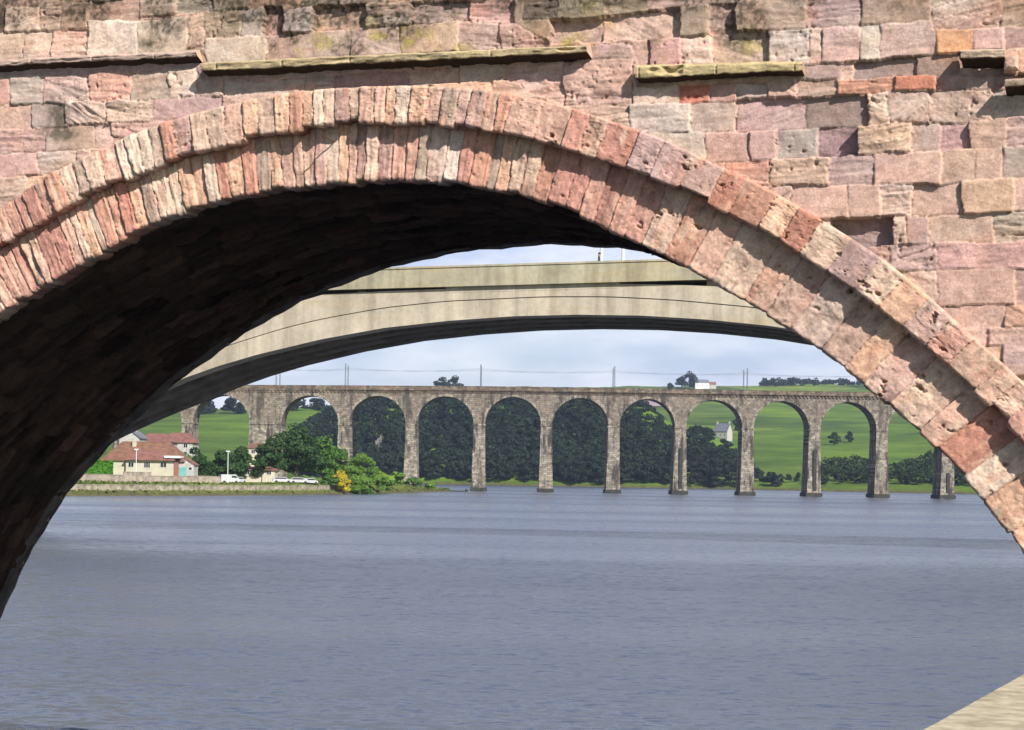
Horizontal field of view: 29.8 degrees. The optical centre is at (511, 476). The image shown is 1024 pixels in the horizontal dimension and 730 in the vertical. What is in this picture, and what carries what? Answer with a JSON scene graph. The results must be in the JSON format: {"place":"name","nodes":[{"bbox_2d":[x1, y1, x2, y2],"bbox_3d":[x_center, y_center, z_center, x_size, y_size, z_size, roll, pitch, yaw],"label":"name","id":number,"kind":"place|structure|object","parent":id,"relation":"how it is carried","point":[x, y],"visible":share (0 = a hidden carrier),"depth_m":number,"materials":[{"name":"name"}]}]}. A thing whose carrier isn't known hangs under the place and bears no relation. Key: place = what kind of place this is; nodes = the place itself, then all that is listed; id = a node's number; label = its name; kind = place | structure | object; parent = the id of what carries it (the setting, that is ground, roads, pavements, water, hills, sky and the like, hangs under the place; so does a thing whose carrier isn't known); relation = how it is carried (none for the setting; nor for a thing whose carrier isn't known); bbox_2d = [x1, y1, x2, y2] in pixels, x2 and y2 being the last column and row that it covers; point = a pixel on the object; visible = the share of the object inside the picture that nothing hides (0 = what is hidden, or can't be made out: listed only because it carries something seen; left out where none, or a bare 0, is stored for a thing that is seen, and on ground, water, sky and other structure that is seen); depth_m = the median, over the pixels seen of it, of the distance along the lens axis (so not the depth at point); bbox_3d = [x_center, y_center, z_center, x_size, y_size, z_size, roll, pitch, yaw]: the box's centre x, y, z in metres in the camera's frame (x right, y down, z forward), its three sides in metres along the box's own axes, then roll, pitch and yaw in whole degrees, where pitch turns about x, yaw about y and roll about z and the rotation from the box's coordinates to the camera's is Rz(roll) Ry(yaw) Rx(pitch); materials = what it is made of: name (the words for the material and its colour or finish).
{"place":"outdoors","nodes":[
{"label":"outdoors","id":0,"kind":"place"},
{"bbox_2d":[0,484,1023,729],"bbox_3d":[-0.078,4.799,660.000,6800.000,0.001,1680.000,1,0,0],"label":"water","id":1,"kind":"structure","parent":0,"point":[556,608],"depth_m":67.84,"materials":[{"name":"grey liquid"}]},
{"bbox_2d":[66,384,975,495],"bbox_3d":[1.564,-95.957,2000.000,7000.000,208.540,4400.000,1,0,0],"label":"ground","id":2,"kind":"structure","parent":0,"point":[778,436],"depth_m":1152.90,"materials":[{"name":"green plant"}]},
{"bbox_2d":[85,460,113,474],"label":"hedge","id":3,"kind":"object","parent":2,"relation":"on","point":[102,467],"visible":0.39,"depth_m":378.39,"materials":[{"name":"green plant"}]},
{"bbox_2d":[119,430,147,443],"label":"house","id":4,"kind":"structure","parent":2,"relation":"on","point":[137,435],"depth_m":440.00,"materials":[{"name":"white paint"}]},
{"bbox_2d":[123,472,151,482],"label":"garden wall","id":5,"kind":"structure","parent":2,"relation":"on","point":[137,478],"depth_m":374.39,"materials":[{"name":"stone"}]},
{"bbox_2d":[100,439,188,475],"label":"house","id":6,"kind":"structure","parent":2,"relation":"on","point":[159,458],"depth_m":392.90,"materials":[{"name":"ceramic"}]},
{"bbox_2d":[128,462,133,466],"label":"window","id":7,"kind":"structure","parent":6,"relation":"in","point":[130,464],"depth_m":391.96,"materials":[{"name":"white paint"}]},
{"bbox_2d":[144,462,149,467],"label":"window","id":8,"kind":"structure","parent":6,"relation":"in","point":[146,464],"depth_m":391.96,"materials":[{"name":"white paint"}]},
{"bbox_2d":[160,462,166,467],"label":"window","id":9,"kind":"structure","parent":6,"relation":"in","point":[162,464],"depth_m":391.96,"materials":[{"name":"white paint"}]},
{"bbox_2d":[80,474,220,483],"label":"garden wall","id":10,"kind":"structure","parent":2,"relation":"on","point":[120,478],"depth_m":380.88,"materials":[{"name":"stone"}]},
{"bbox_2d":[145,433,178,446],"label":"house","id":11,"kind":"structure","parent":2,"relation":"on","point":[156,437],"depth_m":452.09,"materials":[{"name":"red tile"}]},
{"bbox_2d":[169,433,199,455],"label":"house","id":12,"kind":"structure","parent":2,"relation":"on","point":[187,442],"depth_m":470.97,"materials":[{"name":"red tile"}]},
{"bbox_2d":[179,457,198,475],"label":"garage","id":13,"kind":"structure","parent":2,"relation":"on","point":[188,467],"depth_m":393.00,"materials":[{"name":"white paint"}]},
{"bbox_2d":[179,467,185,475],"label":"garage door","id":14,"kind":"structure","parent":13,"relation":"in","point":[182,470],"depth_m":392.91,"materials":[{"name":"teal paint"}]},
{"bbox_2d":[189,447,206,469],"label":"tree","id":15,"kind":"object","parent":2,"relation":"on","point":[192,449],"visible":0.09,"depth_m":431.65,"materials":[{"name":"green plant"}]},
{"bbox_2d":[71,484,336,490],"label":"river wall","id":16,"kind":"structure","parent":2,"relation":"on","point":[105,487],"depth_m":381.79,"materials":[{"name":"beige stone"}]},
{"bbox_2d":[192,453,216,475],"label":"tree","id":17,"kind":"object","parent":2,"relation":"on","point":[202,462],"visible":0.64,"depth_m":424.07,"materials":[{"name":"green plant"}]},
{"bbox_2d":[201,401,214,413],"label":"hill tree","id":18,"kind":"object","parent":2,"relation":"on","point":[206,407],"visible":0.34,"depth_m":1319.56,"materials":[{"name":"green plant"}]},
{"bbox_2d":[205,401,217,412],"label":"hill tree","id":19,"kind":"object","parent":2,"relation":"on","point":[213,409],"visible":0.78,"depth_m":1321.60,"materials":[{"name":"green plant"}]},
{"bbox_2d":[206,450,238,475],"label":"tree","id":20,"kind":"object","parent":2,"relation":"on","point":[221,457],"visible":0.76,"depth_m":428.67,"materials":[{"name":"green plant"}]},
{"bbox_2d":[219,474,239,482],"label":"parked van","id":21,"kind":"object","parent":2,"relation":"on","point":[233,478],"visible":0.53,"depth_m":411.22,"materials":[{"name":"white paint"}]},
{"bbox_2d":[220,397,240,413],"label":"hill tree","id":22,"kind":"object","parent":2,"relation":"on","point":[230,403],"visible":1,"depth_m":1319.73,"materials":[{"name":"green plant"}]},
{"bbox_2d":[224,446,252,478],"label":"tree","id":23,"kind":"object","parent":2,"relation":"on","point":[236,458],"visible":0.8,"depth_m":438.62,"materials":[{"name":"green plant"}]},
{"bbox_2d":[233,402,246,413],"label":"hill tree","id":24,"kind":"object","parent":2,"relation":"on","point":[241,407],"visible":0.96,"depth_m":1319.08,"materials":[{"name":"green plant"}]},
{"bbox_2d":[247,443,261,465],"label":"house","id":25,"kind":"structure","parent":2,"relation":"on","point":[251,447],"depth_m":520.00,"materials":[{"name":"paint"}]},
{"bbox_2d":[70,480,449,493],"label":"rough grass","id":26,"kind":"structure","parent":2,"relation":"on","point":[208,483],"depth_m":396.31,"materials":[{"name":"green plant"}]},
{"bbox_2d":[244,466,279,481],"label":"house","id":27,"kind":"structure","parent":2,"relation":"on","point":[269,476],"depth_m":440.00,"materials":[{"name":"beige paint"}]},
{"bbox_2d":[250,457,273,481],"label":"tree","id":28,"kind":"object","parent":2,"relation":"on","point":[262,463],"visible":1,"depth_m":439.23,"materials":[{"name":"green plant"}]},
{"bbox_2d":[254,433,287,469],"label":"shade tree","id":29,"kind":"object","parent":2,"relation":"on","point":[267,449],"visible":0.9,"depth_m":448.41,"materials":[{"name":"green plant"}]},
{"bbox_2d":[272,477,291,482],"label":"parked car","id":30,"kind":"object","parent":2,"relation":"on","point":[279,479],"visible":0.88,"depth_m":427.16,"materials":[{"name":"silver metal"}]},
{"bbox_2d":[290,399,308,410],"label":"hill tree","id":31,"kind":"object","parent":2,"relation":"on","point":[302,403],"visible":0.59,"depth_m":1354.84,"materials":[{"name":"green plant"}]},
{"bbox_2d":[291,478,308,483],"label":"parked car","id":32,"kind":"object","parent":2,"relation":"on","point":[299,480],"visible":0.85,"depth_m":432.15,"materials":[{"name":"white paint"}]},
{"bbox_2d":[276,422,329,482],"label":"shade tree","id":33,"kind":"object","parent":2,"relation":"on","point":[300,453],"visible":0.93,"depth_m":455.51,"materials":[{"name":"green plant"}]},
{"bbox_2d":[301,478,317,483],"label":"parked car","id":34,"kind":"object","parent":2,"relation":"on","point":[312,480],"visible":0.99,"depth_m":435.36,"materials":[{"name":"white paint"}]},
{"bbox_2d":[307,398,327,409],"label":"hill tree","id":35,"kind":"object","parent":2,"relation":"on","point":[318,404],"visible":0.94,"depth_m":1375.32,"materials":[{"name":"green plant"}]},
{"bbox_2d":[301,436,343,478],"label":"shade tree","id":36,"kind":"object","parent":2,"relation":"on","point":[329,451],"visible":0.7,"depth_m":463.72,"materials":[{"name":"green plant"}]},
{"bbox_2d":[320,474,339,484],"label":"bright bush","id":37,"kind":"object","parent":2,"relation":"on","point":[333,480],"visible":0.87,"depth_m":444.28,"materials":[{"name":"green plant"}]},
{"bbox_2d":[332,469,350,492],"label":"gorse bush","id":38,"kind":"object","parent":2,"relation":"on","point":[343,482],"visible":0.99,"depth_m":446.35,"materials":[{"name":"yellow plant"}]},
{"bbox_2d":[332,448,353,478],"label":"bright bush","id":39,"kind":"object","parent":2,"relation":"on","point":[338,464],"visible":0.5,"depth_m":477.51,"materials":[{"name":"green plant"}]},
{"bbox_2d":[349,476,368,493],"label":"bright bush","id":40,"kind":"object","parent":2,"relation":"on","point":[355,488],"visible":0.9,"depth_m":454.75,"materials":[{"name":"green plant"}]},
{"bbox_2d":[344,453,379,484],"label":"bright bush","id":41,"kind":"object","parent":2,"relation":"on","point":[356,470],"visible":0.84,"depth_m":469.61,"materials":[{"name":"green plant"}]},
{"bbox_2d":[361,488,374,493],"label":"shore bush","id":42,"kind":"object","parent":2,"relation":"on","point":[367,491],"visible":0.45,"depth_m":457.20,"materials":[{"name":"green plant"}]},
{"bbox_2d":[372,471,389,492],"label":"bright bush","id":43,"kind":"object","parent":2,"relation":"on","point":[379,481],"visible":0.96,"depth_m":475.12,"materials":[{"name":"green plant"}]},
{"bbox_2d":[375,435,388,450],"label":"castle ruin","id":44,"kind":"object","parent":2,"relation":"on","point":[377,441],"visible":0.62,"depth_m":1018.00,"materials":[{"name":"grey stone"}]},
{"bbox_2d":[380,476,395,489],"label":"shore bush","id":45,"kind":"object","parent":2,"relation":"on","point":[392,482],"visible":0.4,"depth_m":489.09,"materials":[{"name":"green plant"}]},
{"bbox_2d":[394,473,405,483],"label":"shore bush","id":46,"kind":"object","parent":2,"relation":"on","point":[398,477],"visible":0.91,"depth_m":519.02,"materials":[{"name":"green plant"}]},
{"bbox_2d":[402,476,422,486],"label":"shore bush","id":47,"kind":"object","parent":2,"relation":"on","point":[413,480],"visible":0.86,"depth_m":544.54,"materials":[{"name":"green plant"}]},
{"bbox_2d":[424,482,435,488],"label":"shore bush","id":48,"kind":"object","parent":2,"relation":"on","point":[430,485],"visible":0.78,"depth_m":561.30,"materials":[{"name":"green plant"}]},
{"bbox_2d":[433,377,450,385],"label":"hill tree","id":49,"kind":"object","parent":2,"relation":"on","point":[441,383],"visible":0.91,"depth_m":1761.85,"materials":[{"name":"green plant"}]},
{"bbox_2d":[447,375,463,385],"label":"hill tree","id":50,"kind":"object","parent":2,"relation":"on","point":[454,379],"visible":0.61,"depth_m":1766.33,"materials":[{"name":"green plant"}]},
{"bbox_2d":[115,259,813,440],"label":"road bridge","id":51,"kind":"structure","parent":2,"relation":"on","point":[390,307],"depth_m":140.49,"materials":[{"name":"concrete"}]},
{"bbox_2d":[600,248,602,260],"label":"street lamp","id":52,"kind":"object","parent":51,"relation":"on","point":[601,254],"depth_m":140.16,"materials":[{"name":"metal"}]},
{"bbox_2d":[621,249,624,259],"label":"street lamp","id":53,"kind":"object","parent":51,"relation":"on","point":[623,254],"visible":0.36,"depth_m":138.27,"materials":[{"name":"metal"}]},
{"bbox_2d":[0,0,1023,618],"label":"stone bridge","id":54,"kind":"structure","parent":2,"relation":"on","point":[186,186],"depth_m":18.90,"materials":[{"name":"stone"}]},
{"bbox_2d":[113,385,955,498],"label":"railway viaduct","id":55,"kind":"object","parent":2,"relation":"on","point":[268,407],"visible":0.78,"depth_m":599.92,"materials":[{"name":"stone"}]},
{"bbox_2d":[612,368,613,387],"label":"railway mast","id":56,"kind":"object","parent":55,"relation":"on","point":[613,379],"visible":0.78,"depth_m":610.08,"materials":[{"name":"grey metal"}]},
{"bbox_2d":[293,368,849,376],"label":"overhead wire","id":57,"kind":"object","parent":56,"relation":"attached to","point":[531,372],"visible":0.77,"depth_m":607.64,"materials":[{"name":"grey metal"}]},
{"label":"railway mast","id":58,"kind":"object","parent":55,"relation":"on","visible":0},
{"bbox_2d":[296,368,790,375],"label":"overhead wire","id":59,"kind":"object","parent":58,"relation":"attached to","point":[525,371],"visible":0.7,"depth_m":603.34,"materials":[{"name":"grey metal"}]},
{"bbox_2d":[288,397,781,485],"bbox_3d":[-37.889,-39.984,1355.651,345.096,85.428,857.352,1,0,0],"label":"woodland","id":60,"kind":"object","parent":2,"relation":"on","point":[518,448],"visible":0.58,"depth_m":1019.53,"materials":[{"name":"green plant"}]},
{"bbox_2d":[667,383,673,388],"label":"hill tree","id":61,"kind":"object","parent":2,"relation":"on","point":[670,386],"visible":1,"depth_m":2178.76,"materials":[{"name":"green plant"}]},
{"bbox_2d":[675,377,685,388],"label":"hill tree","id":62,"kind":"object","parent":2,"relation":"on","point":[679,381],"visible":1,"depth_m":2190.22,"materials":[{"name":"green plant"}]},
{"bbox_2d":[681,371,695,385],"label":"hill tree","id":63,"kind":"object","parent":2,"relation":"on","point":[691,374],"visible":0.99,"depth_m":2183.90,"materials":[{"name":"green plant"}]},
{"bbox_2d":[689,376,698,386],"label":"hill tree","id":64,"kind":"object","parent":2,"relation":"on","point":[692,384],"visible":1,"depth_m":2178.69,"materials":[{"name":"green plant"}]},
{"bbox_2d":[694,379,708,388],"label":"farmhouse","id":65,"kind":"object","parent":2,"relation":"on","point":[702,384],"visible":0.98,"depth_m":2176.41,"materials":[{"name":"white paint"}]},
{"bbox_2d":[709,382,716,388],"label":"barn","id":66,"kind":"structure","parent":2,"relation":"on","point":[712,385],"depth_m":2184.27,"materials":[{"name":"white paint"}]},
{"bbox_2d":[714,422,732,440],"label":"cottage","id":67,"kind":"structure","parent":2,"relation":"on","point":[723,430],"depth_m":1243.51,"materials":[{"name":"white paint"}]},
{"bbox_2d":[732,418,737,429],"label":"hill tree","id":68,"kind":"object","parent":2,"relation":"on","point":[734,421],"visible":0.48,"depth_m":1383.60,"materials":[{"name":"green plant"}]},
{"bbox_2d":[758,377,862,385],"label":"ridge hedge","id":69,"kind":"object","parent":2,"relation":"on","point":[779,381],"visible":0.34,"depth_m":2308.40,"materials":[{"name":"green plant"}]},
{"bbox_2d":[828,432,840,443],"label":"hill tree","id":70,"kind":"object","parent":2,"relation":"on","point":[835,437],"visible":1,"depth_m":1206.53,"materials":[{"name":"green plant"}]},
{"bbox_2d":[845,431,853,442],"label":"hill tree","id":71,"kind":"object","parent":2,"relation":"on","point":[849,437],"visible":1,"depth_m":1229.27,"materials":[{"name":"green plant"}]},
{"bbox_2d":[779,450,967,484],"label":"scrub","id":72,"kind":"object","parent":2,"relation":"on","point":[905,471],"visible":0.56,"depth_m":955.12,"materials":[{"name":"green plant"}]},
{"bbox_2d":[924,675,1023,729],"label":"quay wall","id":73,"kind":"structure","parent":2,"relation":"on","point":[1001,708],"depth_m":8.07,"materials":[{"name":"stone"}]},
{"bbox_2d":[212,244,856,408],"label":"sky","id":74,"kind":"structure","parent":0,"point":[558,358],"materials":[{"name":"white"}]},
{"bbox_2d":[644,400,660,405],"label":"ploughed field","id":75,"kind":"structure","parent":0,"point":[652,403],"depth_m":1768.10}
]}

